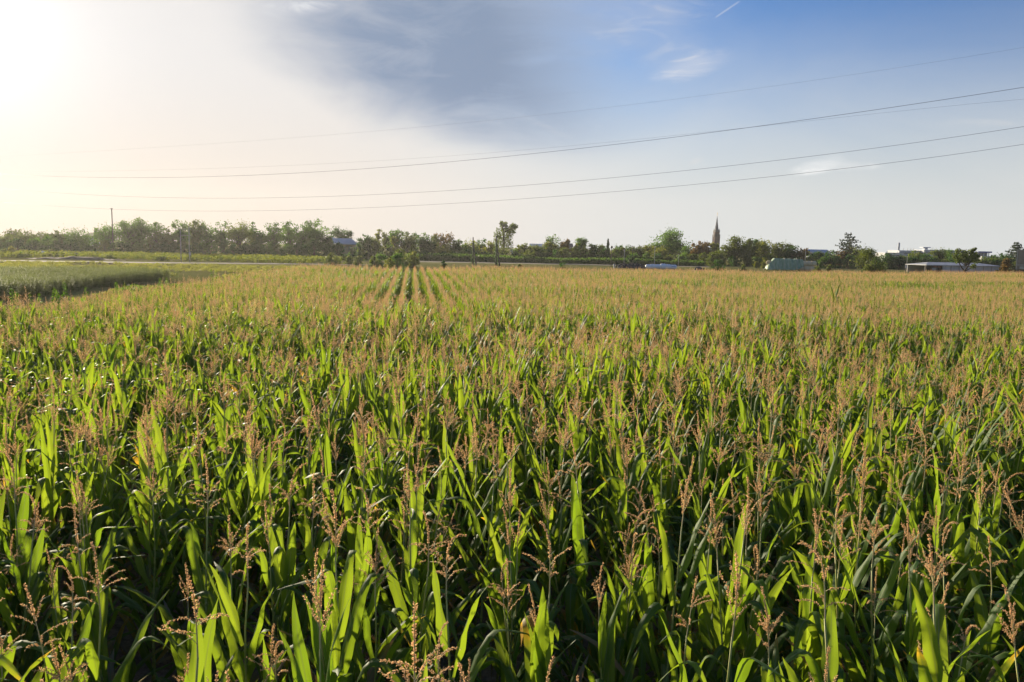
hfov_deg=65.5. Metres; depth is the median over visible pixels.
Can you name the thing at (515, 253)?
wild bush
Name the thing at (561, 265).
wild bush
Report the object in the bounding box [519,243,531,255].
leafy tree
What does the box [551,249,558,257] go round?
wild bush
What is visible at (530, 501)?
maize plant
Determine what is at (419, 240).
leafy tree
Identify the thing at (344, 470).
maize plant
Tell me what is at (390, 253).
wild bush
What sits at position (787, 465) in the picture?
maize plant
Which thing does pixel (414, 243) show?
leafy tree
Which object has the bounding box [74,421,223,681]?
maize plant
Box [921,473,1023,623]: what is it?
maize plant
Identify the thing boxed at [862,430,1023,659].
maize plant
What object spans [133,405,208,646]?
maize plant
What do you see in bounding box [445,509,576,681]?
maize plant
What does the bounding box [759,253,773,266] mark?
wild bush
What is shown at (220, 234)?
leafy tree
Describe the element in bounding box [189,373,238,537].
maize plant
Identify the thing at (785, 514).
maize plant
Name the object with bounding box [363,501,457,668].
maize plant
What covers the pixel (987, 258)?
leafy tree
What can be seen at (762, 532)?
maize plant
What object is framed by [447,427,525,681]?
maize plant
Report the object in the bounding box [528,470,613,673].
maize plant
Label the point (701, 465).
maize plant
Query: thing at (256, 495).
maize plant
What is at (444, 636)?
maize plant
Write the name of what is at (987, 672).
maize plant
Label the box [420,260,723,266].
stubble field
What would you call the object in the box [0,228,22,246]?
leafy tree
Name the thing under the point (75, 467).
maize plant
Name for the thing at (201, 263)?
road verge
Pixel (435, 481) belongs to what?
maize plant
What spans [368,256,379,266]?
wild bush
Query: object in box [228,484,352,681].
maize plant
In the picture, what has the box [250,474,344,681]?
maize plant
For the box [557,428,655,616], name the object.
maize plant
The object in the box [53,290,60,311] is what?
tall weed
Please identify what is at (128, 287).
weeds
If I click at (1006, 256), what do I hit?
leafy tree
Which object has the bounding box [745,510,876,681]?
maize plant
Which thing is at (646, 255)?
wild bush
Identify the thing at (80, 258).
weedy bank
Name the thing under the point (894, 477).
maize plant
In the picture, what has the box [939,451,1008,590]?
maize plant
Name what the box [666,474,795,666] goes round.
maize plant
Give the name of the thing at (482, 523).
maize plant
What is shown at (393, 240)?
leafy tree
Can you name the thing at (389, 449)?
maize plant
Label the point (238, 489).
maize plant
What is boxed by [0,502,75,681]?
maize plant
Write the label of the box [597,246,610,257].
wild bush
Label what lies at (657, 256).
wild bush
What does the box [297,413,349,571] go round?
maize plant
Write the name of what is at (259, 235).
leafy tree
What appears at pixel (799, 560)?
maize plant
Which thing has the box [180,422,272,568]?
maize plant
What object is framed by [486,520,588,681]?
maize plant
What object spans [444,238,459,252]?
leafy tree
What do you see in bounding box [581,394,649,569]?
maize plant
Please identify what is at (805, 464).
maize plant
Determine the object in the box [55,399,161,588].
maize plant
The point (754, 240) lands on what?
leafy tree
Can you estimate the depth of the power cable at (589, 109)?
68.49 m
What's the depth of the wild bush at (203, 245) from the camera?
254.71 m
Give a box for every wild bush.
[2,240,15,249]
[10,238,26,250]
[20,244,36,250]
[25,236,40,250]
[36,235,55,250]
[51,237,60,250]
[63,236,79,251]
[80,245,94,251]
[90,240,102,251]
[96,240,111,252]
[102,255,116,258]
[108,242,117,251]
[113,241,129,251]
[124,242,136,251]
[131,243,144,251]
[141,237,155,252]
[147,243,165,251]
[154,256,169,260]
[161,242,169,252]
[165,241,179,252]
[177,240,188,252]
[184,242,203,253]
[200,242,210,254]
[206,242,219,254]
[219,238,230,253]
[226,244,235,254]
[233,243,251,253]
[242,242,259,254]
[249,240,267,254]
[259,241,277,254]
[273,244,284,255]
[279,244,298,255]
[290,243,304,255]
[300,243,315,255]
[307,239,319,255]
[316,242,332,256]
[322,252,341,263]
[327,243,335,257]
[334,242,347,256]
[343,255,353,263]
[354,256,364,264]
[366,250,374,258]
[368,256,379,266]
[371,252,387,265]
[383,258,394,268]
[385,247,394,258]
[388,253,406,268]
[395,248,410,266]
[407,250,419,267]
[417,248,427,253]
[439,260,447,270]
[460,248,471,253]
[511,248,522,255]
[523,247,534,256]
[532,249,542,256]
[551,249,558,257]
[556,247,570,257]
[558,262,565,270]
[568,247,578,257]
[579,245,591,257]
[590,251,598,257]
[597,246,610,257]
[610,247,618,257]
[618,247,629,257]
[626,254,635,263]
[641,253,650,258]
[651,252,664,259]
[661,255,674,260]
[676,254,686,264]
[687,253,699,265]
[697,252,708,265]
[706,252,719,267]
[711,259,725,270]
[727,255,742,265]
[741,255,752,266]
[751,257,760,265]
[752,261,759,267]
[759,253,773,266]
[760,257,767,267]
[803,256,815,260]
[812,266,821,271]
[817,256,827,267]
[826,264,831,272]
[830,257,846,268]
[841,254,857,267]
[853,246,889,274]
[857,259,869,268]
[904,257,920,267]
[927,256,940,261]
[980,259,990,264]
[991,259,1002,270]
[999,258,1012,273]
[1009,261,1015,271]
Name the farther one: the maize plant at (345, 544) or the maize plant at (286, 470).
the maize plant at (286, 470)
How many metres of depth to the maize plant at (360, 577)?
6.20 m
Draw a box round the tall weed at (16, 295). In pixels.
[13,291,21,314]
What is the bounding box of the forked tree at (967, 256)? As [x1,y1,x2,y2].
[952,247,980,271]
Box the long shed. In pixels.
[906,262,1001,273]
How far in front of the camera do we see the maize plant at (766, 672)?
5.34 m
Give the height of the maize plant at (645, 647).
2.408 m
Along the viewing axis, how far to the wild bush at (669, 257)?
256.79 m
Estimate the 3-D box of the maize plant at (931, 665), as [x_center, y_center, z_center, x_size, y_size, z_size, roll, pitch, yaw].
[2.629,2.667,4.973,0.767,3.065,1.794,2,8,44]
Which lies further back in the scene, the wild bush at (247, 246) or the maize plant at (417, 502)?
the wild bush at (247, 246)
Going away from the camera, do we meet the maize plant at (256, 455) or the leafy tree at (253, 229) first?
the maize plant at (256, 455)
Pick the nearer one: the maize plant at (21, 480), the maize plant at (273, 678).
the maize plant at (273, 678)
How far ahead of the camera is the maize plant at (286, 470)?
11.19 m
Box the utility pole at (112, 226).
[111,208,113,249]
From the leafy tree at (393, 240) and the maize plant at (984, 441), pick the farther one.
the leafy tree at (393, 240)
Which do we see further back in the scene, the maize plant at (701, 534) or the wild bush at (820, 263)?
the wild bush at (820, 263)
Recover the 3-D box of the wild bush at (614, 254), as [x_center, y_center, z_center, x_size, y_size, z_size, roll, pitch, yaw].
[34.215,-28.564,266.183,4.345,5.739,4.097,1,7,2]
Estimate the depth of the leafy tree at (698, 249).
277.11 m
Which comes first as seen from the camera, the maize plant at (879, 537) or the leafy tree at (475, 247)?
the maize plant at (879, 537)
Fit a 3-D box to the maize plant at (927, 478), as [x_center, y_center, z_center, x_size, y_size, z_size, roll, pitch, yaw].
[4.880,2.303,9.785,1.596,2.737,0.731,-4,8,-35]
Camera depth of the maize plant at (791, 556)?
7.71 m
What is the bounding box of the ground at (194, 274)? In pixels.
[0,241,1016,310]
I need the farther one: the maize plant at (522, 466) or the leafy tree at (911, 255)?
the leafy tree at (911, 255)
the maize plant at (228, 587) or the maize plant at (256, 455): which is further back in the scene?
the maize plant at (256, 455)
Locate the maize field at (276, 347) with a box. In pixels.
[0,263,1023,681]
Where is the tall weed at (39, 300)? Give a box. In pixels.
[36,293,43,310]
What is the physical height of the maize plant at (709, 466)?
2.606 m
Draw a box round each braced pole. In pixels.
[471,237,476,264]
[494,236,500,265]
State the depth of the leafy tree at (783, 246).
283.34 m
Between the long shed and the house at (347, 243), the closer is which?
the long shed
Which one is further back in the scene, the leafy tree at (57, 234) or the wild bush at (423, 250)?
the wild bush at (423, 250)
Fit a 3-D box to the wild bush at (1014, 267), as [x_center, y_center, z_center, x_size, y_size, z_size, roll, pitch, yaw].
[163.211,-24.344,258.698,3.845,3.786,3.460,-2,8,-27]
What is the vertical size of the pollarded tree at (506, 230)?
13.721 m
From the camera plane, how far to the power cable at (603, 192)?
65.16 m
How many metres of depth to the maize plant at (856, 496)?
9.10 m
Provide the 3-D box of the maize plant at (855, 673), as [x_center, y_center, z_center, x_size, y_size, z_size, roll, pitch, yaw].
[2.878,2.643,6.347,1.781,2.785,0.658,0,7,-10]
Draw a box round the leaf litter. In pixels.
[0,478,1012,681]
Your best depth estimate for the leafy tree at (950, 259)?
267.62 m
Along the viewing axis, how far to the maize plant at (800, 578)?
7.19 m
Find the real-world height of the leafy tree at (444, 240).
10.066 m
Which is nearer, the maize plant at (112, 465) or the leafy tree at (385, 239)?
the maize plant at (112, 465)
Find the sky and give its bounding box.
[0,0,1023,256]
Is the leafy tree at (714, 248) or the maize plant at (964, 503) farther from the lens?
the leafy tree at (714, 248)
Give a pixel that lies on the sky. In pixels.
(79, 77)
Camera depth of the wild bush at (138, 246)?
256.99 m
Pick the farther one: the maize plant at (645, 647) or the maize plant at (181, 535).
the maize plant at (181, 535)
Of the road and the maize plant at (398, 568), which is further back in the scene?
the road
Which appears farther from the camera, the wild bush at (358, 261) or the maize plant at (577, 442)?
the wild bush at (358, 261)
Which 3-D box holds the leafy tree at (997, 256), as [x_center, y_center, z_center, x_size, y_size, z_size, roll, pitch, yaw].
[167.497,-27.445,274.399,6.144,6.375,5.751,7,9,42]
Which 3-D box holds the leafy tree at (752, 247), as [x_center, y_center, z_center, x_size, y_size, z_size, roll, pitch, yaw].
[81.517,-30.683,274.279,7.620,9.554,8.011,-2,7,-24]
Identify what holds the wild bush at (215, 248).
on the ground at (194, 274)
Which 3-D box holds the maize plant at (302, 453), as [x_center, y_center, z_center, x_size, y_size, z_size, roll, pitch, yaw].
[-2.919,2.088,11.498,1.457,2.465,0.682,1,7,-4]
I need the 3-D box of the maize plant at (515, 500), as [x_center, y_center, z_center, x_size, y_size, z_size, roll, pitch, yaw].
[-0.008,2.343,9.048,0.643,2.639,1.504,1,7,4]
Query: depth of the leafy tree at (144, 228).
275.87 m
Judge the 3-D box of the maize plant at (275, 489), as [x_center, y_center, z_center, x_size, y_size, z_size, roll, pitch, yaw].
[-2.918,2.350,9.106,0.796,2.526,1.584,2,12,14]
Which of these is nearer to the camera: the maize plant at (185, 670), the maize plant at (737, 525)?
the maize plant at (185, 670)
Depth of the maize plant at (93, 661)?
5.39 m
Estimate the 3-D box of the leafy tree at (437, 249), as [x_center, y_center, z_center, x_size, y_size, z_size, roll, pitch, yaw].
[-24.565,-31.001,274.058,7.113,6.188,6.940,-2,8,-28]
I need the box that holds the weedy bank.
[23,256,119,260]
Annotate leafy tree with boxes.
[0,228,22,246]
[0,233,14,247]
[8,228,42,249]
[36,231,50,246]
[44,223,95,246]
[49,230,65,248]
[90,222,128,250]
[110,218,146,245]
[126,217,153,249]
[142,222,170,250]
[155,226,177,248]
[166,219,192,247]
[187,219,206,249]
[194,221,220,251]
[212,219,231,248]
[223,219,257,254]
[247,222,257,242]
[252,229,267,249]
[262,222,286,251]
[280,221,300,246]
[291,223,315,246]
[302,218,329,251]
[316,234,334,253]
[330,225,353,238]
[349,247,357,257]
[356,234,369,258]
[356,243,361,255]
[362,237,373,258]
[371,237,382,255]
[374,229,383,255]
[380,230,394,254]
[386,228,404,252]
[390,236,398,255]
[399,231,416,254]
[410,233,418,253]
[413,232,431,251]
[421,236,435,252]
[431,234,439,252]
[433,242,450,252]
[434,231,454,247]
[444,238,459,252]
[454,239,468,250]
[460,238,484,253]
[476,238,487,253]
[484,241,499,252]
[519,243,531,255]
[530,244,544,254]
[539,246,552,255]
[542,240,558,255]
[545,234,560,250]
[558,239,569,256]
[570,243,580,255]
[573,237,588,256]
[588,243,599,257]
[597,244,605,257]
[612,245,625,257]
[627,244,648,257]
[640,244,655,257]
[647,246,668,259]
[648,227,694,258]
[679,244,691,259]
[687,241,707,257]
[702,241,711,264]
[708,242,718,256]
[709,250,727,262]
[717,234,749,265]
[739,238,758,262]
[752,239,767,258]
[753,236,775,257]
[767,242,785,259]
[779,241,793,258]
[784,245,799,258]
[795,247,811,260]
[806,251,826,265]
[822,250,840,265]
[835,249,849,265]
[851,245,873,266]
[877,251,900,268]
[889,254,912,269]
[906,249,919,262]
[914,252,926,262]
[918,253,932,262]
[928,247,948,261]
[945,248,954,261]
[947,254,962,262]
[979,256,999,263]
[991,252,1005,259]
[998,253,1014,264]
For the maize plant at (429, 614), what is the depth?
6.35 m
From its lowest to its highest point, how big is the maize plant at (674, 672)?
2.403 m
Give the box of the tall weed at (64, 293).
[61,282,69,310]
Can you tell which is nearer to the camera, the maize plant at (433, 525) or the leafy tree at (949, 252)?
the maize plant at (433, 525)
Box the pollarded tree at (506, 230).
[492,221,517,255]
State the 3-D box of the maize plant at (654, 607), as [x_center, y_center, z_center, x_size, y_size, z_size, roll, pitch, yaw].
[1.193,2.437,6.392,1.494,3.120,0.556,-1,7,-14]
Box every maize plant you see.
[0,402,41,569]
[0,425,53,569]
[0,450,138,675]
[0,466,79,616]
[0,485,87,665]
[0,492,128,681]
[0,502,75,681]
[0,534,72,678]
[2,434,65,631]
[3,485,47,591]
[3,565,131,681]
[11,436,144,639]
[11,582,86,681]
[28,481,141,681]
[32,413,131,581]
[32,636,144,681]
[33,411,114,600]
[34,385,87,591]
[36,411,147,601]
[38,480,174,681]
[38,550,74,671]
[39,418,132,562]
[40,470,166,681]
[46,419,73,548]
[49,422,138,619]
[50,504,114,681]
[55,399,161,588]
[55,428,140,607]
[58,644,89,681]
[60,541,170,681]
[71,458,220,679]
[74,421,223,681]
[79,401,136,588]
[83,436,133,622]
[99,415,303,621]
[108,432,244,656]
[110,454,287,681]
[113,407,184,563]
[119,376,221,577]
[119,428,211,592]
[121,415,161,582]
[128,387,237,652]
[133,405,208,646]
[136,412,213,525]
[139,437,224,634]
[151,562,194,681]
[155,523,315,681]
[157,577,236,681]
[161,429,213,565]
[164,429,204,606]
[164,429,279,656]
[164,464,226,639]
[172,653,212,681]
[178,515,304,681]
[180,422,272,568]
[182,425,280,608]
[184,502,323,681]
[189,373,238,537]
[191,439,297,632]
[201,412,300,634]
[202,448,297,627]
[203,405,277,544]
[204,413,260,611]
[205,403,305,581]
[206,670,256,681]
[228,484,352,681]
[235,441,274,627]
[236,463,310,681]
[238,623,289,681]
[241,411,271,519]
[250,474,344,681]
[259,416,332,587]
[259,443,287,589]
[260,486,436,681]
[260,640,288,681]
[263,448,357,647]
[266,404,343,537]
[266,424,300,525]
[269,420,302,643]
[277,528,432,681]
[278,559,351,681]
[286,390,394,652]
[287,406,342,555]
[290,434,335,588]
[291,385,334,510]
[295,493,364,661]
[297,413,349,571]
[297,429,393,563]
[302,548,350,681]
[314,489,399,681]
[319,415,399,543]
[322,563,369,677]
[326,425,409,586]
[327,445,408,607]
[328,429,436,595]
[330,415,395,507]
[330,427,408,615]
[331,411,411,611]
[332,424,390,544]
[333,396,408,572]
[337,410,477,668]
[342,422,407,613]
[343,417,362,495]
[343,418,398,499]
[351,500,482,663]
[353,406,392,477]
[353,464,457,681]
[357,414,416,539]
[357,534,528,681]
[363,473,452,642]
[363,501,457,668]
[365,503,472,657]
[372,435,526,664]
[374,465,482,643]
[379,510,493,681]
[381,401,431,537]
[381,441,439,673]
[382,367,442,494]
[383,380,418,554]
[385,403,473,573]
[385,416,456,594]
[396,434,495,588]
[396,459,460,565]
[396,536,451,681]
[403,438,470,550]
[408,621,491,681]
[415,397,483,587]
[420,402,469,557]
[420,439,558,681]
[424,367,516,523]
[426,416,540,648]
[426,447,459,639]
[434,408,536,562]
[435,507,570,681]
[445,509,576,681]
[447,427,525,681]
[451,418,490,596]
[451,561,571,681]
[454,390,486,541]
[456,424,533,578]
[463,427,525,607]
[467,558,573,681]
[467,657,470,681]
[468,439,525,594]
[469,416,498,544]
[472,468,566,681]
[480,433,538,588]
[486,412,531,517]
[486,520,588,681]
[488,440,553,546]
[496,394,557,542]
[497,403,545,577]
[500,371,583,568]
[503,420,614,621]
[514,415,596,611]
[514,483,600,679]
[519,418,599,583]
[523,416,597,578]
[523,423,609,581]
[524,424,560,549]
[524,583,582,681]
[525,457,570,620]
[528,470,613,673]
[529,411,551,555]
[530,401,601,524]
[532,400,613,556]
[535,437,619,681]
[535,473,648,658]
[537,411,559,488]
[553,534,660,681]
[554,401,597,573]
[555,381,607,559]
[555,388,598,508]
[556,443,685,622]
[556,509,704,681]
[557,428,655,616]
[559,398,635,594]
[565,388,684,610]
[566,377,658,556]
[569,455,725,681]
[576,562,640,681]
[579,523,632,641]
[581,387,689,576]
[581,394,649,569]
[588,429,684,593]
[588,438,632,611]
[590,413,663,587]
[594,369,682,528]
[595,486,699,681]
[597,423,658,527]
[603,553,643,681]
[607,433,651,545]
[609,494,697,673]
[612,412,720,600]
[620,480,654,649]
[628,526,696,681]
[638,390,728,558]
[638,404,684,562]
[644,428,692,663]
[644,499,776,681]
[649,437,737,647]
[653,438,686,595]
[653,468,726,651]
[656,493,729,679]
[657,411,773,616]
[657,466,720,598]
[658,475,770,681]
[659,459,690,553]
[659,576,729,681]
[661,550,790,681]
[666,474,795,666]
[669,544,796,681]
[673,479,771,634]
[675,411,719,551]
[678,410,720,580]
[684,399,756,536]
[684,418,796,602]
[698,421,748,572]
[704,464,803,657]
[704,483,797,674]
[712,425,802,567]
[714,455,784,579]
[716,438,743,525]
[718,425,757,552]
[724,432,773,572]
[724,501,783,663]
[737,377,784,579]
[742,452,838,649]
[743,508,835,681]
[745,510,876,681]
[745,546,777,649]
[750,586,781,681]
[753,449,828,617]
[754,458,897,662]
[755,473,818,613]
[756,411,796,539]
[758,407,858,620]
[759,389,897,580]
[762,400,856,545]
[763,446,869,657]
[769,542,852,681]
[771,505,884,669]
[775,498,906,677]
[777,442,960,681]
[783,493,894,681]
[784,428,843,526]
[784,505,1002,681]
[790,424,834,565]
[790,440,827,573]
[793,409,881,578]
[821,424,898,610]
[828,468,875,598]
[837,481,874,644]
[837,566,898,681]
[839,442,909,642]
[840,442,929,632]
[847,418,935,552]
[847,511,965,672]
[857,429,967,594]
[858,470,915,652]
[858,472,925,594]
[860,442,889,592]
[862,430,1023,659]
[866,399,927,552]
[866,407,964,578]
[866,527,918,671]
[869,521,1023,681]
[870,435,907,541]
[873,505,1020,681]
[873,581,999,681]
[875,536,953,672]
[882,379,1023,569]
[882,394,1021,600]
[883,607,927,681]
[892,621,979,681]
[895,452,973,636]
[895,463,1003,631]
[898,452,1022,678]
[901,508,959,681]
[905,534,1023,681]
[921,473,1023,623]
[924,462,1019,665]
[929,444,974,596]
[932,435,982,573]
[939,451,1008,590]
[941,484,1018,571]
[948,535,1023,681]
[951,461,1012,613]
[953,519,1023,681]
[970,566,1014,615]
[989,481,1023,674]
[994,574,1023,679]
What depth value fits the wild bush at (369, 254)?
267.04 m
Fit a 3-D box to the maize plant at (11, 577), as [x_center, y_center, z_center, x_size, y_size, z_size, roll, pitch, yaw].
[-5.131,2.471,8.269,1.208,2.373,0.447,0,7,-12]
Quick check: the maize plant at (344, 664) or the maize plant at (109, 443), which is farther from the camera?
the maize plant at (109, 443)
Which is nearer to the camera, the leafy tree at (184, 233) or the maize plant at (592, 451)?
the maize plant at (592, 451)
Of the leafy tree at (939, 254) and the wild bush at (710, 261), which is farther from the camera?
the leafy tree at (939, 254)
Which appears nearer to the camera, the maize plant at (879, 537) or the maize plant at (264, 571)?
the maize plant at (264, 571)
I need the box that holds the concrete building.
[1016,250,1023,273]
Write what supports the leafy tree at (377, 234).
on the ground at (194, 274)
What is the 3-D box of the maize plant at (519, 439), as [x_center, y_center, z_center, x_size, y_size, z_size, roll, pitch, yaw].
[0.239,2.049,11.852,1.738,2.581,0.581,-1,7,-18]
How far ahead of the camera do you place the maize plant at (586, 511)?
10.09 m
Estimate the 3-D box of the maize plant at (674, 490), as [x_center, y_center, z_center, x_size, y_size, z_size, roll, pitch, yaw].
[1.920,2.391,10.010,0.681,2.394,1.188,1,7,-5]
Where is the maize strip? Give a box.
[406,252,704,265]
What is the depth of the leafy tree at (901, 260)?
257.57 m
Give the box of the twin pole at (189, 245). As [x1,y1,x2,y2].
[180,226,190,261]
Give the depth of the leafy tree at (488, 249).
281.60 m
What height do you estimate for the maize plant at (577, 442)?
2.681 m
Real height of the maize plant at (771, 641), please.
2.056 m
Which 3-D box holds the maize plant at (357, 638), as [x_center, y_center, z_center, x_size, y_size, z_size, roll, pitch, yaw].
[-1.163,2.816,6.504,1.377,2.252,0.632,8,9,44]
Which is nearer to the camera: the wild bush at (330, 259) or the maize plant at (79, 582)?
the maize plant at (79, 582)
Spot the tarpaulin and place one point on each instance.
(784, 264)
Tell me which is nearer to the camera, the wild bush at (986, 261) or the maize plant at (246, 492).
the maize plant at (246, 492)
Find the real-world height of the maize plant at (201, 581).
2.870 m
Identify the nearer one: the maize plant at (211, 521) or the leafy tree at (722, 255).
the maize plant at (211, 521)
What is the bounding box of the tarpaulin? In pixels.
[764,258,803,269]
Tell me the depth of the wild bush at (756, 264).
234.61 m
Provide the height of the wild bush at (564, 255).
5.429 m
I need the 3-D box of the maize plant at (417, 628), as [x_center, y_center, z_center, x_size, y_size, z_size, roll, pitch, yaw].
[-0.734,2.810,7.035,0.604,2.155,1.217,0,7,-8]
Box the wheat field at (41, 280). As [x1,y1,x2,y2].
[0,264,180,300]
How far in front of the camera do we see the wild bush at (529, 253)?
268.94 m
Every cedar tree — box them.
[829,232,861,266]
[1005,242,1023,260]
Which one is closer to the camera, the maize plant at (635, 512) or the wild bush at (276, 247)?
the maize plant at (635, 512)
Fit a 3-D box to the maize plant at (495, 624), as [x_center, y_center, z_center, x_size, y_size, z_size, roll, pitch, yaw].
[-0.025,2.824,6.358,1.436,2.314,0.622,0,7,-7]
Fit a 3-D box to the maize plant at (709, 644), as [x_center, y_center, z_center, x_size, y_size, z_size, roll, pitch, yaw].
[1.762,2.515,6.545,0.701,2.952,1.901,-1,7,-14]
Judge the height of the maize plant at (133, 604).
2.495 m
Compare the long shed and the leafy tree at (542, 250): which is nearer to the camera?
the long shed
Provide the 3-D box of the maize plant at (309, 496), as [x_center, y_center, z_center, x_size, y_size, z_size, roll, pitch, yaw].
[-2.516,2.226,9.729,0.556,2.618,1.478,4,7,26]
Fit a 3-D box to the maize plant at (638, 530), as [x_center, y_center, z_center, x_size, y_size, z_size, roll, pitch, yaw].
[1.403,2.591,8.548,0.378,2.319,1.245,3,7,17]
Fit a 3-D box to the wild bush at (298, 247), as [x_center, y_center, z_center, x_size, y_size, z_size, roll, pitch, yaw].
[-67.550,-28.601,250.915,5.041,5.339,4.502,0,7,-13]
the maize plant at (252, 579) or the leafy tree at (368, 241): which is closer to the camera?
the maize plant at (252, 579)
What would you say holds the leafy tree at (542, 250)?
on the ground at (194, 274)
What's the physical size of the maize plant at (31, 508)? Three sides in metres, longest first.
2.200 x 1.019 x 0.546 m
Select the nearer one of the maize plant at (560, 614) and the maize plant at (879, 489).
the maize plant at (560, 614)
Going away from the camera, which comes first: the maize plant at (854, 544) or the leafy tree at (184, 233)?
the maize plant at (854, 544)
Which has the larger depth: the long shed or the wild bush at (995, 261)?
the wild bush at (995, 261)
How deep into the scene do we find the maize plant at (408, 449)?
10.44 m
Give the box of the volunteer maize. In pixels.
[829,283,840,304]
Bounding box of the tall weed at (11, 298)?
[7,287,15,314]
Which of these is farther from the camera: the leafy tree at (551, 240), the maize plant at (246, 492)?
the leafy tree at (551, 240)
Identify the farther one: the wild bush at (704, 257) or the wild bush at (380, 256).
the wild bush at (704, 257)
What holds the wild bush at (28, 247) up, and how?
on the ground at (194, 274)
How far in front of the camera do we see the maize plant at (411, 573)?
6.86 m
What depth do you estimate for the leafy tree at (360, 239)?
272.30 m
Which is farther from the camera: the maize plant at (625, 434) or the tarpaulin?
the tarpaulin
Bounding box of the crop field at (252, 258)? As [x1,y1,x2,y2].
[0,249,354,263]
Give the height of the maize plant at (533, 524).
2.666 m
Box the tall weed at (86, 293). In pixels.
[82,287,89,300]
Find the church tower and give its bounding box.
[712,212,719,247]
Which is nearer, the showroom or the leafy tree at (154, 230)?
the leafy tree at (154, 230)
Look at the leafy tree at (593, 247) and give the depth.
281.11 m
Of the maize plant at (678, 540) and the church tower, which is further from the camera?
the church tower
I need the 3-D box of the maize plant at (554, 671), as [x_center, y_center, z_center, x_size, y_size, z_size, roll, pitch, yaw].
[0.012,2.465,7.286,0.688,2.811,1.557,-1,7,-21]
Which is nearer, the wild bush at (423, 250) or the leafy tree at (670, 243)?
the wild bush at (423, 250)
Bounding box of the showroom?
[970,251,991,259]
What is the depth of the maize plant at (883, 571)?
8.14 m
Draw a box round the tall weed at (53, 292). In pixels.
[50,289,59,309]
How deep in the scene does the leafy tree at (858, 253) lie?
272.91 m
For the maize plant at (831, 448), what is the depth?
10.22 m
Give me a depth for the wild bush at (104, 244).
257.79 m
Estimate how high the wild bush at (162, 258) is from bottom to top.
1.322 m
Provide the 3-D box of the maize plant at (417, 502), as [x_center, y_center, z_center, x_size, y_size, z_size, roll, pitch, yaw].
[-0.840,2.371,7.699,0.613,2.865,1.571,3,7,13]
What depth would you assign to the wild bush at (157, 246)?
254.03 m
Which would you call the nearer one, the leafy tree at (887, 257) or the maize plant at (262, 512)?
the maize plant at (262, 512)
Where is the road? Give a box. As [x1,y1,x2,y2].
[0,260,347,264]
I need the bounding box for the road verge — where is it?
[12,261,353,264]
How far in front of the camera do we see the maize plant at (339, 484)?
9.83 m
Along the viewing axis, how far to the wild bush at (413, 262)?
166.76 m
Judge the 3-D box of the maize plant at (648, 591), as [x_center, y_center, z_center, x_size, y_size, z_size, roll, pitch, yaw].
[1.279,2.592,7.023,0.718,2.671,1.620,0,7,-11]
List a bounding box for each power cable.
[3,47,1023,156]
[5,126,1023,197]
[7,144,1022,210]
[10,87,1023,177]
[68,99,1020,171]
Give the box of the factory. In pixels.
[876,243,961,259]
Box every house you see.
[84,233,111,250]
[332,237,362,256]
[805,249,829,263]
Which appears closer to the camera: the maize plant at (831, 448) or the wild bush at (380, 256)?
the maize plant at (831, 448)
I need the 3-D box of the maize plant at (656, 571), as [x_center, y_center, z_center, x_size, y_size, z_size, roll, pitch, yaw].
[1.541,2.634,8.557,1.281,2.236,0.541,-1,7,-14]
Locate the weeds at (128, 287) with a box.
[2,282,211,323]

